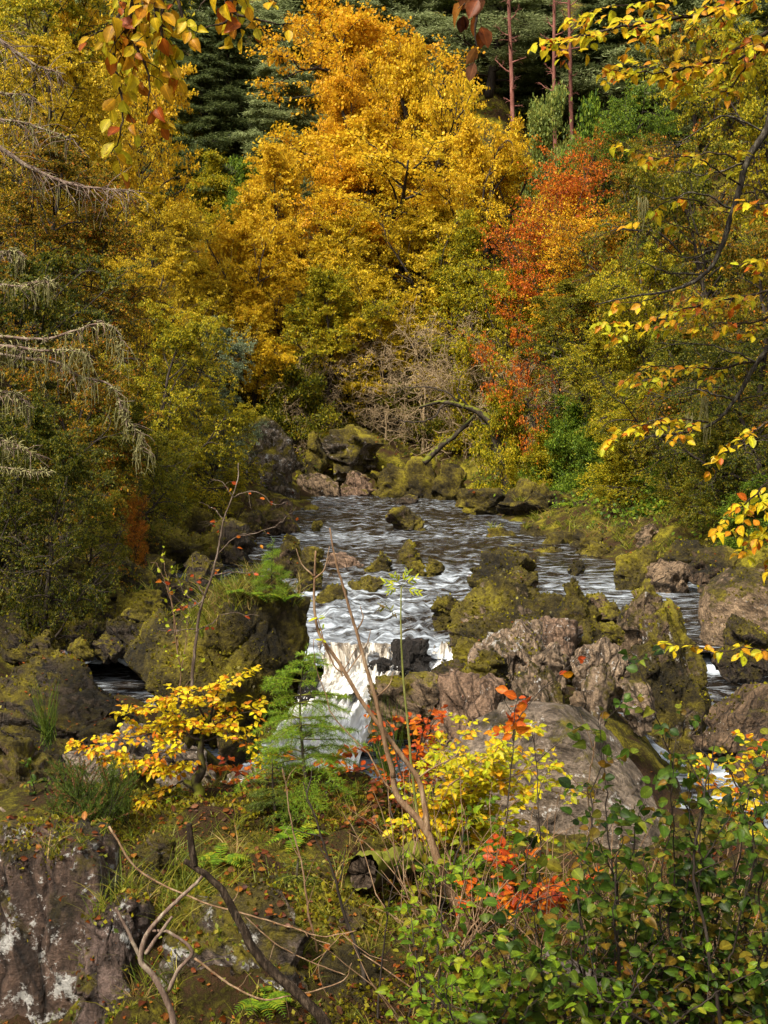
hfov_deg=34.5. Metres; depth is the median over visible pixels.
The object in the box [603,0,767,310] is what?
beech tree
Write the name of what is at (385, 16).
pine tree
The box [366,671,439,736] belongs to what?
boulder
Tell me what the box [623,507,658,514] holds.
fern
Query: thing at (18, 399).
larch tree
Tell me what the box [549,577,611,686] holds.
boulder
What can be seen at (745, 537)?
boulder
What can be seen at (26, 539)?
boulder
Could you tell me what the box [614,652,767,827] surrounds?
side channel water
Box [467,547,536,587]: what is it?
boulder
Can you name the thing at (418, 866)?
beech bush
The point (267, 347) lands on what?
maple tree
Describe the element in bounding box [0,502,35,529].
boulder
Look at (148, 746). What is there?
boulder
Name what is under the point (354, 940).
bare shoot
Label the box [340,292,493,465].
bare shrub
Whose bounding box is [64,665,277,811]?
beech sapling
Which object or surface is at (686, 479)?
bush
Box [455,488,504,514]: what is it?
boulder
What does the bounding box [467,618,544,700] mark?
boulder
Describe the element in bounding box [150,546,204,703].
bare shoot
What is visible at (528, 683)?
boulder
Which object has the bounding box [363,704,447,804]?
red leaved bush
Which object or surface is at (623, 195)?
beech tree
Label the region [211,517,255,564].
boulder
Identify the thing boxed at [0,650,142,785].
boulder
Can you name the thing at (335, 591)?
boulder
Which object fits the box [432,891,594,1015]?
bare shoot
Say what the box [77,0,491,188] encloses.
beech tree
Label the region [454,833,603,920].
copper bush
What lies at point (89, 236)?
beech tree
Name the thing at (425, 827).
ash sapling
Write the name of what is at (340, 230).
maple tree
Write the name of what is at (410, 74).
oak tree
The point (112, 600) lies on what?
boulder
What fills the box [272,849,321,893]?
spruce sapling
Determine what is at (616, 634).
boulder
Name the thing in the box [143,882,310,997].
boulder
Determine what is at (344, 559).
boulder
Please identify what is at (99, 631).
boulder
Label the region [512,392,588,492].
bush
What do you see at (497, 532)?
boulder
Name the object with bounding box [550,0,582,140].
pine tree
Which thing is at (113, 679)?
back channel water
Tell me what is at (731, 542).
bush
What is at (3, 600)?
boulder
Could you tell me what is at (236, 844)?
dry grass
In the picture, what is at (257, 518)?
boulder
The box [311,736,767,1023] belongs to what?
twig undergrowth
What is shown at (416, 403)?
bush
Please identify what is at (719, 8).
beech tree
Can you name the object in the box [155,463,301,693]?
birch sapling
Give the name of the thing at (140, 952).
dead branch
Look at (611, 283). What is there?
beech tree
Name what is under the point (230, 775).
boulder
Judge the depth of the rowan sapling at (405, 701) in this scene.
7.71 m
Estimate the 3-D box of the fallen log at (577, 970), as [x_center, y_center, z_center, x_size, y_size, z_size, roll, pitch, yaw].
[1.258,2.455,6.266,0.950,0.474,0.142,0,5,0]
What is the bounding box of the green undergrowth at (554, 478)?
[464,301,767,544]
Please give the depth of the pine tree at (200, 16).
95.18 m
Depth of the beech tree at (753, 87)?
51.01 m
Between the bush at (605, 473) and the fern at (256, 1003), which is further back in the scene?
the bush at (605, 473)
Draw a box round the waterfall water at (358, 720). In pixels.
[262,686,371,774]
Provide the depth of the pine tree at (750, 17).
84.43 m
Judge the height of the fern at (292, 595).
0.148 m
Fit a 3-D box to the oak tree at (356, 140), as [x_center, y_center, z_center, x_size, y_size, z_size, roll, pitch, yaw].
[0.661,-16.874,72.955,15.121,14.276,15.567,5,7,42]
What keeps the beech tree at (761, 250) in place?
on the ground at (196, 998)
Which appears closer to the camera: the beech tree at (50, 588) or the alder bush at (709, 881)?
the alder bush at (709, 881)
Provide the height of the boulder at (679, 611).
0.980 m
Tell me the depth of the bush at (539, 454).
52.34 m
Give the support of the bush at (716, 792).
on the ground at (196, 998)
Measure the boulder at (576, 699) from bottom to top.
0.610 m
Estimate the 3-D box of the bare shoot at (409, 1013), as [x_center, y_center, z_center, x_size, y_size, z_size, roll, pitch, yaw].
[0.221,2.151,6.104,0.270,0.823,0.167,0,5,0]
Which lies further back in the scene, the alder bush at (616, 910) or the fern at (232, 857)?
the fern at (232, 857)
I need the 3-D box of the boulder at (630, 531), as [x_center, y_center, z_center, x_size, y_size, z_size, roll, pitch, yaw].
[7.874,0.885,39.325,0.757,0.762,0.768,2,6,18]
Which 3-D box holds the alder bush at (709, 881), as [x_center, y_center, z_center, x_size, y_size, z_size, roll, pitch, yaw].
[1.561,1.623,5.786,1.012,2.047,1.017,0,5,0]
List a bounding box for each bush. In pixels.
[196,744,384,783]
[251,349,344,463]
[340,770,439,848]
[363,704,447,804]
[367,368,449,443]
[372,857,559,1023]
[382,712,595,853]
[392,795,557,915]
[431,336,505,454]
[441,831,625,1023]
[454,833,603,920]
[465,376,531,493]
[502,428,569,487]
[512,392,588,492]
[515,693,704,1023]
[535,903,767,1023]
[555,410,613,501]
[574,440,668,506]
[618,645,767,1023]
[629,442,717,516]
[665,469,745,520]
[687,729,767,841]
[708,471,767,551]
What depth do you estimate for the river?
35.97 m
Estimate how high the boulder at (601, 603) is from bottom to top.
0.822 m
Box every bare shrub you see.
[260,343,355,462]
[332,324,442,452]
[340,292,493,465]
[399,300,522,473]
[466,330,572,476]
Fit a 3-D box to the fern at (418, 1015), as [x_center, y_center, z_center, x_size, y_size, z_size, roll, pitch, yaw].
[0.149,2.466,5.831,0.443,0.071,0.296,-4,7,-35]
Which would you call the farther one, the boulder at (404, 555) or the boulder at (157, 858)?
the boulder at (404, 555)
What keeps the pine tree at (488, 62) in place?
on the ground at (196, 998)
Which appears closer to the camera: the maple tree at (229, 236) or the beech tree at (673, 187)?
the beech tree at (673, 187)
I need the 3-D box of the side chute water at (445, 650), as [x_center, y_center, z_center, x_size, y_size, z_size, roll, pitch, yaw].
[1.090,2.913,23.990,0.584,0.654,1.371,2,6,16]
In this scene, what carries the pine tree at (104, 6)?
on the ground at (196, 998)
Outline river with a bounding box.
[40,495,722,665]
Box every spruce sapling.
[220,643,401,830]
[242,756,303,833]
[248,537,292,602]
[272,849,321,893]
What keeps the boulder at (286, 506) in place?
on the ground at (196, 998)
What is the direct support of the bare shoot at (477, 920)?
on the ground at (196, 998)
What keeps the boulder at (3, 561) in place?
on the ground at (196, 998)
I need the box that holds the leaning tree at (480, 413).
[386,366,559,490]
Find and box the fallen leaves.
[1,93,767,1023]
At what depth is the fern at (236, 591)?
19.63 m
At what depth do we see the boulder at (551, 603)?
22.62 m
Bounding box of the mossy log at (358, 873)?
[345,840,475,892]
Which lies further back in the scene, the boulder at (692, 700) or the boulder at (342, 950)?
the boulder at (692, 700)
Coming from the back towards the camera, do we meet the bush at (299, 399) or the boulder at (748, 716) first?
the bush at (299, 399)
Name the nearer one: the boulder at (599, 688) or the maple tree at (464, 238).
the boulder at (599, 688)
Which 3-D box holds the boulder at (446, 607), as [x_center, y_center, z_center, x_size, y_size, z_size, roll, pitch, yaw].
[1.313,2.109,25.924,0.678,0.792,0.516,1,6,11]
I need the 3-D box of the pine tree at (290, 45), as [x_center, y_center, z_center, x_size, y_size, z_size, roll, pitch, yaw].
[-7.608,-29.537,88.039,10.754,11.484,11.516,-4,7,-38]
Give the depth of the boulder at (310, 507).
53.03 m
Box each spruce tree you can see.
[113,0,185,138]
[133,20,241,204]
[142,56,225,185]
[168,0,286,190]
[494,2,586,118]
[535,0,647,138]
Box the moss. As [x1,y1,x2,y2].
[0,505,767,1023]
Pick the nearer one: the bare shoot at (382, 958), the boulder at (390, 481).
the bare shoot at (382, 958)
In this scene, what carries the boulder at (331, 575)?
in the river
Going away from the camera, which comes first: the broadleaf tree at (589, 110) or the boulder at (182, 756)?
the boulder at (182, 756)
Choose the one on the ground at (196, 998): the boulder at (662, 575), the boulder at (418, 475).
the boulder at (418, 475)
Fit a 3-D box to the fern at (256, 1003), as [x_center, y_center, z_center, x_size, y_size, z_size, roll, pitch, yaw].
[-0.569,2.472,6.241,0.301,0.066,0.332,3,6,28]
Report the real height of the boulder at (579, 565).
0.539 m
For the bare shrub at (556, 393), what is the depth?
58.41 m
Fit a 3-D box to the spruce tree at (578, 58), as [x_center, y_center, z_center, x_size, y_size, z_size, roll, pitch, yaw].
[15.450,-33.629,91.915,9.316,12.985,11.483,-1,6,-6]
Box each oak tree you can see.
[239,0,484,199]
[251,140,426,327]
[252,105,495,343]
[268,45,425,226]
[345,33,489,280]
[401,112,592,339]
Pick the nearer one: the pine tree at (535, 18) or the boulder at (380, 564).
the boulder at (380, 564)
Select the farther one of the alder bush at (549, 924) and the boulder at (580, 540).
the boulder at (580, 540)
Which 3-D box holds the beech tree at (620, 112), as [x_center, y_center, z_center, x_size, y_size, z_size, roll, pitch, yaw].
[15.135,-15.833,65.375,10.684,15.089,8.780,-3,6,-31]
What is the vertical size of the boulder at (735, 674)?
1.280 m
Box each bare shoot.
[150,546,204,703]
[282,768,317,951]
[286,763,366,983]
[358,823,416,1018]
[402,863,456,1023]
[419,882,569,1014]
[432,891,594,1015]
[437,823,579,956]
[484,654,585,882]
[493,653,583,925]
[562,714,610,1000]
[674,739,746,1023]
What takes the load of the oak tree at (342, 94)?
on the ground at (196, 998)
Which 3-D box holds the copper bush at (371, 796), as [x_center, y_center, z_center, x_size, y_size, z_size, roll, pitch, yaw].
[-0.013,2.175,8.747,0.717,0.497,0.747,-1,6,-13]
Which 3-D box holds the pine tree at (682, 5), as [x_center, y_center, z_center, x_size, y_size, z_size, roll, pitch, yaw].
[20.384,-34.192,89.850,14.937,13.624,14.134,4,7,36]
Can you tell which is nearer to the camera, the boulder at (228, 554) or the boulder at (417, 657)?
the boulder at (417, 657)
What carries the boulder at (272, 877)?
on the ground at (196, 998)
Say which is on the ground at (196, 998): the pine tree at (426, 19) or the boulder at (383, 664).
the pine tree at (426, 19)
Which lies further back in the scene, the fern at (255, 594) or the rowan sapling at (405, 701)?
the fern at (255, 594)
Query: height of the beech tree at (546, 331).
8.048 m
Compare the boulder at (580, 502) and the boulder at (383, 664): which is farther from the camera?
the boulder at (580, 502)
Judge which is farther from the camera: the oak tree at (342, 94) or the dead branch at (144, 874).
the oak tree at (342, 94)
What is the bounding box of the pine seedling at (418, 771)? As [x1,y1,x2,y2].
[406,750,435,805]
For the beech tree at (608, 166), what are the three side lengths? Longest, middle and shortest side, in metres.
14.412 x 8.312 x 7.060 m
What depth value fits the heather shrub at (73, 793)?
8.43 m
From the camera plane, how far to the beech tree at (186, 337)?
36.81 m
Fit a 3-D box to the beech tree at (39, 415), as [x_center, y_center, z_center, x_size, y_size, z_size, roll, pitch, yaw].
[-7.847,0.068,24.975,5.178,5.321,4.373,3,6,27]
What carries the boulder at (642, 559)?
in the river
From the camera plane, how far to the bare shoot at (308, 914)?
6.60 m
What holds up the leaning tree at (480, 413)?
on the ground at (196, 998)
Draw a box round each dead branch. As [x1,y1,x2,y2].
[108,826,387,995]
[115,875,202,1023]
[183,823,331,1023]
[194,958,351,1016]
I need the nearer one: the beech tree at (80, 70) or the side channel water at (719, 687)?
the side channel water at (719, 687)
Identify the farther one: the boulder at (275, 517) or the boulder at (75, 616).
the boulder at (275, 517)
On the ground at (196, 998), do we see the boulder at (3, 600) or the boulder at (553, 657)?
the boulder at (553, 657)
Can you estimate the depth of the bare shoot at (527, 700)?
7.78 m
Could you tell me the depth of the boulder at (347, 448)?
61.30 m
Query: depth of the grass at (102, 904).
7.43 m
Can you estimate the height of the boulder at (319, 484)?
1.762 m
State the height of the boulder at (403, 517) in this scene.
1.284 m
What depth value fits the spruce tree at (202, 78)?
82.63 m
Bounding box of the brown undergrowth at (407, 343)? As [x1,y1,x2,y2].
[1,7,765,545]
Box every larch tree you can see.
[0,31,156,486]
[505,79,579,301]
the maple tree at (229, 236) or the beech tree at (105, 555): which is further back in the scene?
the maple tree at (229, 236)
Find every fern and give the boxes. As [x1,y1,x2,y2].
[197,843,252,868]
[225,590,268,600]
[226,584,247,595]
[233,986,293,1019]
[263,593,304,601]
[265,823,327,853]
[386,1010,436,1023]
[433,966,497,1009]
[549,500,579,507]
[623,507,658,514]
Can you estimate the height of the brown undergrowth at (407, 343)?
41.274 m
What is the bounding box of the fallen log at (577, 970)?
[540,950,686,1019]
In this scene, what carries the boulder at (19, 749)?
on the ground at (196, 998)
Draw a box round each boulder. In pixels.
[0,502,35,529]
[0,551,21,579]
[0,570,43,625]
[0,612,36,663]
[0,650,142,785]
[0,736,59,790]
[0,818,121,1023]
[9,530,56,576]
[25,629,61,656]
[37,590,83,627]
[44,552,88,589]
[47,618,72,649]
[62,733,151,786]
[64,620,104,653]
[67,636,93,662]
[72,892,158,1023]
[78,575,126,614]
[84,608,117,636]
[87,541,122,575]
[92,632,124,664]
[103,616,142,658]
[112,557,157,593]
[115,608,147,622]
[116,589,163,618]
[117,526,163,555]
[119,721,163,779]
[123,573,310,767]
[123,832,180,899]
[139,552,176,585]
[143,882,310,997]
[151,521,191,567]
[155,742,215,789]
[156,578,197,616]
[178,506,215,534]
[178,532,221,572]
[183,551,224,592]
[208,500,244,519]
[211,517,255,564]
[220,767,280,783]
[238,510,266,539]
[243,416,303,499]
[243,489,276,515]
[262,509,286,535]
[264,870,320,888]
[270,496,292,517]
[273,533,300,578]
[282,511,300,533]
[296,546,323,591]
[296,667,319,705]
[297,473,339,496]
[300,431,329,474]
[304,504,318,509]
[311,520,322,530]
[315,584,347,603]
[316,938,385,1004]
[320,424,384,481]
[326,551,365,567]
[327,573,338,578]
[327,904,367,930]
[338,470,376,495]
[347,575,383,591]
[365,551,392,571]
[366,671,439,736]
[368,657,392,674]
[370,463,409,497]
[385,505,425,530]
[390,636,431,676]
[392,494,418,503]
[395,539,421,564]
[402,456,436,498]
[406,561,426,576]
[419,668,505,799]
[425,558,444,576]
[431,463,466,500]
[431,595,458,629]
[431,659,465,674]
[432,620,443,630]
[435,700,666,849]
[447,576,564,647]
[452,637,479,663]
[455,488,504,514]
[461,650,511,689]
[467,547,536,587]
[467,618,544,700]
[486,527,515,536]
[495,478,572,514]
[507,565,538,591]
[510,543,533,546]
[514,662,564,703]
[518,523,542,535]
[523,642,570,695]
[533,547,562,552]
[538,615,582,665]
[542,530,572,543]
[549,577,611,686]
[567,560,584,575]
[569,497,597,508]
[569,690,586,710]
[570,528,602,548]
[570,637,629,705]
[573,549,587,554]
[582,663,617,725]
[586,593,620,622]
[587,541,614,556]
[599,621,624,646]
[602,522,625,537]
[613,548,657,590]
[616,578,663,662]
[619,678,656,736]
[620,528,635,536]
[625,598,711,767]
[630,496,663,515]
[634,523,658,547]
[646,558,689,593]
[656,604,683,621]
[658,539,705,563]
[686,545,738,593]
[688,683,767,781]
[698,566,767,654]
[710,613,767,684]
[729,524,765,549]
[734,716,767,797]
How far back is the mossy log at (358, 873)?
7.46 m
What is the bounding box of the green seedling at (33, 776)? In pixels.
[19,757,59,794]
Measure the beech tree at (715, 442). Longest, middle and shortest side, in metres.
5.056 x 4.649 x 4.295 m
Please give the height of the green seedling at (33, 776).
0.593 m
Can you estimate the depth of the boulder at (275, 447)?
56.44 m
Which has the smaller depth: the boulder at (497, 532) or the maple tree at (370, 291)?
the boulder at (497, 532)
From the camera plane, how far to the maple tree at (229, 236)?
64.32 m
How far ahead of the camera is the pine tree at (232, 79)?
92.09 m
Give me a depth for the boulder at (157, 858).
7.17 m
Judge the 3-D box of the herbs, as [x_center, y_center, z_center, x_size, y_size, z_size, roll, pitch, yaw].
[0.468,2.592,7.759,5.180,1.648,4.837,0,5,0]
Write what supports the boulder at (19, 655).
on the ground at (196, 998)
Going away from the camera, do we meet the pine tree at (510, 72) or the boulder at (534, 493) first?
the boulder at (534, 493)
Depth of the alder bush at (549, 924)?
5.51 m
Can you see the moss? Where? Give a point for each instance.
(224, 803)
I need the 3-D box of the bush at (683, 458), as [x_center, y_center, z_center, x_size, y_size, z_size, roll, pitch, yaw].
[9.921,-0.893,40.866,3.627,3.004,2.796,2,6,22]
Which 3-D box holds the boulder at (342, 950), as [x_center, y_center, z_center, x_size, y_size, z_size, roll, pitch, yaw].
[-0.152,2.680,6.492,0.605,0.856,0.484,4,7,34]
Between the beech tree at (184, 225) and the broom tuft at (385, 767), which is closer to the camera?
the broom tuft at (385, 767)
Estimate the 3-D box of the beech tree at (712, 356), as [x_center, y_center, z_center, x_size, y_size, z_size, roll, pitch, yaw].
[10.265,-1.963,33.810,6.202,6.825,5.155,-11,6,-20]
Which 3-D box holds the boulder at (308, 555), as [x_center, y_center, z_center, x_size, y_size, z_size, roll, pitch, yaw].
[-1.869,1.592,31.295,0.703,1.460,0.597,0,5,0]
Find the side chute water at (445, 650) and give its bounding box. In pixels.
[429,641,452,671]
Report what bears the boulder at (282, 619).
on the ground at (196, 998)
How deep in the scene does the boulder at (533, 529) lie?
43.63 m
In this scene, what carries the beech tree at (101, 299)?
on the ground at (196, 998)
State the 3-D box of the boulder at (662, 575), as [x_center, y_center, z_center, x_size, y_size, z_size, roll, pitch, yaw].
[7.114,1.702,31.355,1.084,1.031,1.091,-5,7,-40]
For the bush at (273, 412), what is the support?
on the ground at (196, 998)
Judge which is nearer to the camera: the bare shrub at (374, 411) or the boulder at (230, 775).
the boulder at (230, 775)
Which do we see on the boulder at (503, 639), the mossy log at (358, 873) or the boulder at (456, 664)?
the boulder at (456, 664)
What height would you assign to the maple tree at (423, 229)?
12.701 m
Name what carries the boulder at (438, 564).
in the river
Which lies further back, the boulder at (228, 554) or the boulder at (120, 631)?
the boulder at (228, 554)
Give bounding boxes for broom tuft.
[24,678,60,750]
[366,693,406,782]
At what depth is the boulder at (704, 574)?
30.62 m
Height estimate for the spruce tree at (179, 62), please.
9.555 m
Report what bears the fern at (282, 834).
on the ground at (196, 998)
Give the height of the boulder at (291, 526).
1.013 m
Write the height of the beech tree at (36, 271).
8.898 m
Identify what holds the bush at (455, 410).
on the ground at (196, 998)
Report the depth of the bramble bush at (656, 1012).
5.33 m
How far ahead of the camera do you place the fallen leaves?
7.56 m
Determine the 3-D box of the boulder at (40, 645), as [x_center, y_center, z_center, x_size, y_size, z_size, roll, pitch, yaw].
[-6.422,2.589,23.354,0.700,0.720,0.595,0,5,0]
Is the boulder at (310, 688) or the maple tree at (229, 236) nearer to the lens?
the boulder at (310, 688)
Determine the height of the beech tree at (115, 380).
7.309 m
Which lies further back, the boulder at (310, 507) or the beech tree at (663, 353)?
the boulder at (310, 507)
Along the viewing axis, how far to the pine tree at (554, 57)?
85.25 m
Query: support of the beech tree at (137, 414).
on the ground at (196, 998)
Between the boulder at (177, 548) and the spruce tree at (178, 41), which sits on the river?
the boulder at (177, 548)
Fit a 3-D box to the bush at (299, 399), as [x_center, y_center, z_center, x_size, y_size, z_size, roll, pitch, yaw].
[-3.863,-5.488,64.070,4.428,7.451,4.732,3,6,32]
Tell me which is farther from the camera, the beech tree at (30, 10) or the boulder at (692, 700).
the beech tree at (30, 10)
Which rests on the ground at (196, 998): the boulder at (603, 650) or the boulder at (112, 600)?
the boulder at (603, 650)
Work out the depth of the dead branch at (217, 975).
6.04 m
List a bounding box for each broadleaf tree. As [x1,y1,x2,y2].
[178,147,235,239]
[201,154,279,269]
[534,90,633,373]
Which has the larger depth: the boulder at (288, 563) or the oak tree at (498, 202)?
the oak tree at (498, 202)
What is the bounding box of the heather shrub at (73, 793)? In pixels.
[42,751,143,829]
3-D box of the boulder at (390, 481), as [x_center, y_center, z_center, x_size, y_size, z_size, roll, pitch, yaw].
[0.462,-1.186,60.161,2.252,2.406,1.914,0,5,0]
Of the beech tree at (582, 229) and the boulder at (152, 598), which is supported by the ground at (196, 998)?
the beech tree at (582, 229)
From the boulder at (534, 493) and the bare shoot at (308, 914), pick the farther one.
the boulder at (534, 493)
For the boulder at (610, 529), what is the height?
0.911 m
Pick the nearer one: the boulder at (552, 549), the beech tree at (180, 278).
the boulder at (552, 549)
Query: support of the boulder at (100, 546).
on the ground at (196, 998)
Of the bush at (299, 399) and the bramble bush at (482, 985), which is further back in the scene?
the bush at (299, 399)
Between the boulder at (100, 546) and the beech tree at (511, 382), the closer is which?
the boulder at (100, 546)
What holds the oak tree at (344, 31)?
on the ground at (196, 998)
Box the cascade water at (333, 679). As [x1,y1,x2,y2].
[303,641,399,701]
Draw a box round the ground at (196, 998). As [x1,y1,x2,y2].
[0,0,767,1023]
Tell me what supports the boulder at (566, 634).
on the ground at (196, 998)
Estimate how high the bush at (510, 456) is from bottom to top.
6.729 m
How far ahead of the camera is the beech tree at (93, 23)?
57.12 m
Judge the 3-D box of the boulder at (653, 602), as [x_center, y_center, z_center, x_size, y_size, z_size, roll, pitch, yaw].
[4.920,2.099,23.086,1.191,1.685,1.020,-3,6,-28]
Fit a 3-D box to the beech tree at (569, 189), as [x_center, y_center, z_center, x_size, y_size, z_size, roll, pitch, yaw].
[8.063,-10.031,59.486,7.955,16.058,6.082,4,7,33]
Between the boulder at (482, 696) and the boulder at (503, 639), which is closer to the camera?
the boulder at (482, 696)
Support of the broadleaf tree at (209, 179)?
on the ground at (196, 998)
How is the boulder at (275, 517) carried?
on the river
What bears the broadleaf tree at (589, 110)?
on the ground at (196, 998)
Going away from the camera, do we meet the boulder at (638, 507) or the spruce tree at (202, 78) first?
the boulder at (638, 507)
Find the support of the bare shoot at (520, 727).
on the ground at (196, 998)
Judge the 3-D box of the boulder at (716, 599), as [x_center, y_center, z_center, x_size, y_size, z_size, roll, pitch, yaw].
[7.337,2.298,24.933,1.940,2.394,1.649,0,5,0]
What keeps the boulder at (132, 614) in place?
on the ground at (196, 998)
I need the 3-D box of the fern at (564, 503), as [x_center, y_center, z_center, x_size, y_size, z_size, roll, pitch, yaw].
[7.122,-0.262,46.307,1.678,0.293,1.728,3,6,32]
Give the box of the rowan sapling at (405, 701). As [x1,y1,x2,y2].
[377,568,422,828]
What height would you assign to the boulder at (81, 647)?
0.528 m
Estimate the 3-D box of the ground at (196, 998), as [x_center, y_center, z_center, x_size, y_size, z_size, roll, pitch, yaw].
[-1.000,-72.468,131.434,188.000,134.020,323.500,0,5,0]
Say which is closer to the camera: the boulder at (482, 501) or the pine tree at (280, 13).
the boulder at (482, 501)
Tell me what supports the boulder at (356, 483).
on the ground at (196, 998)
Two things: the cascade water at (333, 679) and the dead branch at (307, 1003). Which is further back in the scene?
the cascade water at (333, 679)
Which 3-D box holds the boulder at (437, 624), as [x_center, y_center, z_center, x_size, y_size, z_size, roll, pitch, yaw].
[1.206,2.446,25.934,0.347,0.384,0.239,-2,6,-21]
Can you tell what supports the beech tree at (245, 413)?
on the ground at (196, 998)
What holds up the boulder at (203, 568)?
on the river
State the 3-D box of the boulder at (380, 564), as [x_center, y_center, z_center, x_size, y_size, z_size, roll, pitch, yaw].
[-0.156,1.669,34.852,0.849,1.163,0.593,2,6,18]
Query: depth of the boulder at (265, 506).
46.81 m
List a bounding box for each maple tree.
[154,98,233,202]
[165,185,318,413]
[166,250,274,401]
[183,217,368,387]
[192,136,345,333]
[205,277,310,440]
[244,262,398,428]
[263,204,441,411]
[302,267,459,431]
[337,178,508,394]
[412,206,512,397]
[446,234,568,448]
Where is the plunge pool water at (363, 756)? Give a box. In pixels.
[204,738,418,791]
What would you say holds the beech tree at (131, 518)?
on the ground at (196, 998)
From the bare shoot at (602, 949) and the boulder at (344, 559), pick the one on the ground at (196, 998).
the bare shoot at (602, 949)
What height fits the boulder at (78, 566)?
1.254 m
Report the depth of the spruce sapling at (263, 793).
8.39 m
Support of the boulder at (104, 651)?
on the ground at (196, 998)
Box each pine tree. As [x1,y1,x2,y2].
[26,0,183,124]
[171,0,258,56]
[216,14,327,175]
[217,45,310,114]
[217,61,326,219]
[238,0,354,109]
[291,0,427,66]
[352,1,441,45]
[376,0,530,73]
[415,0,567,97]
[423,0,607,85]
[495,0,525,154]
[538,0,568,157]
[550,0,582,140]
[558,0,732,137]
[622,0,767,159]
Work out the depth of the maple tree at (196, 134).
83.59 m
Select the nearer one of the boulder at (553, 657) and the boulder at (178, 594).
the boulder at (553, 657)
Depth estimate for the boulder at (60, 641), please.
24.69 m
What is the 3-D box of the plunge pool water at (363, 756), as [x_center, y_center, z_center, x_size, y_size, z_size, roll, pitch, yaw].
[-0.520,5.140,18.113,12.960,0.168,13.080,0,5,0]
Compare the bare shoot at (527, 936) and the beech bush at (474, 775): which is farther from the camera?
the beech bush at (474, 775)
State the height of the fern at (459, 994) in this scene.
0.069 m
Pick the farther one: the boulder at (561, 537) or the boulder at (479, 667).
the boulder at (561, 537)
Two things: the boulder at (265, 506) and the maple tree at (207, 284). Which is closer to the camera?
the boulder at (265, 506)
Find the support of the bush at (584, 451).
on the ground at (196, 998)
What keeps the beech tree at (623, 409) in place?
on the ground at (196, 998)
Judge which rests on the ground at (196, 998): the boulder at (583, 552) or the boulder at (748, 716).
the boulder at (583, 552)
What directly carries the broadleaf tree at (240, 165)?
on the ground at (196, 998)
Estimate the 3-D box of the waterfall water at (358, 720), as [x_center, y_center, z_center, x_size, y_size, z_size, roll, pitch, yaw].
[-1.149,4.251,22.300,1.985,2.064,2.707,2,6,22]
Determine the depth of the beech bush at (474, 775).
8.32 m
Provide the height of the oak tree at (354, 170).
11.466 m
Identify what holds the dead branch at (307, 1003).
on the ground at (196, 998)
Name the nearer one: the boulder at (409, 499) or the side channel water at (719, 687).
the side channel water at (719, 687)
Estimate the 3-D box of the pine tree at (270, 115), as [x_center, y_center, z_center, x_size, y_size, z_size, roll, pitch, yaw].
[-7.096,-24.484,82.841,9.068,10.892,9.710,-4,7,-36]
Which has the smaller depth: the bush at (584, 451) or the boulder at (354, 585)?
the boulder at (354, 585)
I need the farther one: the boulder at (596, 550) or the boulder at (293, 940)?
the boulder at (596, 550)
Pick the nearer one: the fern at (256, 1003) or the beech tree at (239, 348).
the fern at (256, 1003)
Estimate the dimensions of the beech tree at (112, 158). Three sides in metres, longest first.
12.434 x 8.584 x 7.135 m
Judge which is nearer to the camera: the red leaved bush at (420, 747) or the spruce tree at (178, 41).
the red leaved bush at (420, 747)
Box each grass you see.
[10,460,767,1023]
[14,412,767,1023]
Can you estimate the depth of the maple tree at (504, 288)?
60.79 m
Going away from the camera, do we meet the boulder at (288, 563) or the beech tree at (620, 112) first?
the boulder at (288, 563)
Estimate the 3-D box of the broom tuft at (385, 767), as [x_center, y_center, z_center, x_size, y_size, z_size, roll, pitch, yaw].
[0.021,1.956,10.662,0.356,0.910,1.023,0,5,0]
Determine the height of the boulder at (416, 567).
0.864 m
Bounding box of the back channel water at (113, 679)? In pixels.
[87,662,155,705]
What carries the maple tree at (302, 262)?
on the ground at (196, 998)
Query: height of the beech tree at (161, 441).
3.972 m
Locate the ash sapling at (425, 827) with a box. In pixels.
[296,528,472,931]
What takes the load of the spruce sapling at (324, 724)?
on the ground at (196, 998)
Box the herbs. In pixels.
[17,767,766,1023]
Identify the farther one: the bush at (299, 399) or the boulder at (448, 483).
the bush at (299, 399)
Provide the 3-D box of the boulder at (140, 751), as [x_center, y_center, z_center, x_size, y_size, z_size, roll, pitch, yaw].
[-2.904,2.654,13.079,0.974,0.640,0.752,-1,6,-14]
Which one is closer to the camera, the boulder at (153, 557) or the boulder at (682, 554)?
the boulder at (153, 557)
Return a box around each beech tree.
[0,0,179,304]
[0,0,193,255]
[0,12,163,319]
[0,81,177,347]
[0,104,163,365]
[0,196,178,440]
[0,239,157,553]
[0,312,165,591]
[0,384,138,629]
[0,437,125,659]
[38,395,210,563]
[48,178,216,382]
[52,481,137,591]
[61,296,243,522]
[71,347,235,522]
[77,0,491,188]
[79,0,203,264]
[89,244,252,453]
[113,428,225,547]
[118,480,149,568]
[137,390,272,524]
[145,315,269,495]
[454,320,567,463]
[475,123,624,416]
[502,265,646,437]
[516,194,651,422]
[527,0,767,665]
[531,316,681,501]
[542,149,743,386]
[562,115,682,377]
[572,242,758,498]
[575,59,749,323]
[577,135,767,421]
[583,317,767,505]
[583,378,721,511]
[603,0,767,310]
[628,0,767,321]
[629,210,767,496]
[646,321,767,516]
[648,394,767,546]
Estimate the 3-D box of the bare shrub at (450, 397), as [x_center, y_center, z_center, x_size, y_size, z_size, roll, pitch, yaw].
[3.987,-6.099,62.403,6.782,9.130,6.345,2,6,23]
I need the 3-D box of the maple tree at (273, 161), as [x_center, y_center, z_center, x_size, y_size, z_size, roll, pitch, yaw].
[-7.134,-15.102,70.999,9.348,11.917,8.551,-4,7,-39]
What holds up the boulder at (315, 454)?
on the ground at (196, 998)

